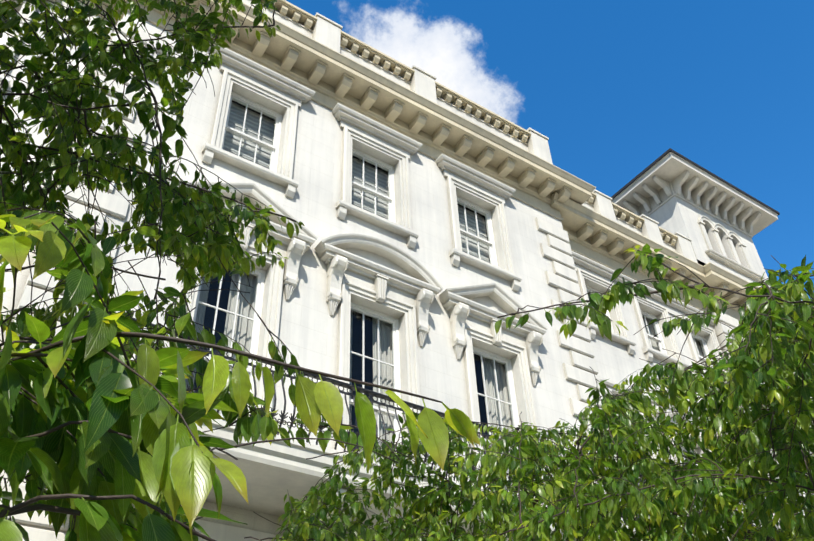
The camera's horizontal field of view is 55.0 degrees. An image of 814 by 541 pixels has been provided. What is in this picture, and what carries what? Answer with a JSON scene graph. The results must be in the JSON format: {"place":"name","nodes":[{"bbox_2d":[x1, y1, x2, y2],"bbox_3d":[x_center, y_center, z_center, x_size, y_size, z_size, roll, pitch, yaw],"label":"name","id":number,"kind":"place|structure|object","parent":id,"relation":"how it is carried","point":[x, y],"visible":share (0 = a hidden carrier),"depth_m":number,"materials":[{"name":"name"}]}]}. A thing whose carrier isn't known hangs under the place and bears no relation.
{"place":"outdoors","nodes":[
{"label":"outdoors","id":0,"kind":"place"},
{"bbox_2d":[0,0,813,540],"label":"facade walls","id":1,"kind":"structure","parent":0,"point":[308,330],"depth_m":13.83,"materials":[{"name":"white paint"}]},
{"bbox_2d":[286,0,813,300],"label":"sky","id":2,"kind":"structure","parent":0,"point":[727,86],"materials":[{"name":"blue"}]},
{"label":"pavement","id":3,"kind":"structure","parent":0,"visible":0},
{"bbox_2d":[0,0,479,540],"bbox_3d":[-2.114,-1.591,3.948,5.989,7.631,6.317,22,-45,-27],"label":"tree leaves","id":4,"kind":"object","parent":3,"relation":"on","point":[166,466],"visible":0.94,"depth_m":2.14,"materials":[{"name":"green plant"}]},
{"bbox_2d":[244,243,813,540],"bbox_3d":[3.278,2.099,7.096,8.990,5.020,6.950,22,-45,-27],"label":"tree leaves","id":5,"kind":"object","parent":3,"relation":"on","point":[755,440],"visible":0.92,"depth_m":5.28,"materials":[{"name":"green plant"}]},
{"label":"ground","id":6,"kind":"structure","parent":0,"visible":0},
{"bbox_2d":[0,480,282,540],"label":"wall","id":7,"kind":"structure","parent":6,"relation":"on","point":[216,531],"depth_m":8.43,"materials":[{"name":"paint"}]},
{"bbox_2d":[2,14,760,528],"bbox_3d":[-1.052,6.248,18.861,52.000,17.335,13.970,22,-45,-27],"label":"interior shell","id":8,"kind":"object","parent":6,"relation":"on","point":[356,338],"depth_m":13.48,"materials":[{"name":"grey"}]},
{"bbox_2d":[611,148,779,214],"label":"roofs","id":9,"kind":"structure","parent":8,"relation":"on","point":[689,161],"depth_m":23.84,"materials":[{"name":"stone"}]},
{"bbox_2d":[0,0,813,540],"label":"facade mouldings","id":10,"kind":"object","parent":6,"relation":"on","point":[386,278],"visible":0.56,"depth_m":14.29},
{"bbox_2d":[1,15,489,262],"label":"windows","id":11,"kind":"structure","parent":10,"relation":"attached to","point":[252,129],"depth_m":15.05,"materials":[{"name":"white wood"}]},
{"bbox_2d":[0,11,761,526],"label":"window frames","id":12,"kind":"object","parent":10,"relation":"attached to","point":[390,199],"depth_m":13.98,"materials":[{"name":"white wood"}]},
{"bbox_2d":[5,22,706,489],"bbox_3d":[1.981,3.477,13.496,46.546,11.558,0.485,22,-45,-27],"label":"window glass","id":13,"kind":"object","parent":12,"relation":"in","point":[365,314],"visible":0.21,"depth_m":13.27,"materials":[{"name":"grey glass"}]},
{"bbox_2d":[74,312,804,536],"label":"balcony railings","id":14,"kind":"object","parent":10,"relation":"on","point":[377,395],"visible":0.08,"depth_m":9.91,"materials":[{"name":"black metal"}]},
{"bbox_2d":[74,0,813,327],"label":"cornice","id":15,"kind":"structure","parent":10,"relation":"attached to","point":[331,78],"depth_m":17.10,"materials":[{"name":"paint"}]},
{"bbox_2d":[185,268,759,532],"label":"window curtains","id":16,"kind":"object","parent":10,"relation":"attached to","point":[383,344],"depth_m":12.72,"materials":[{"name":"white fabric"}]}
]}

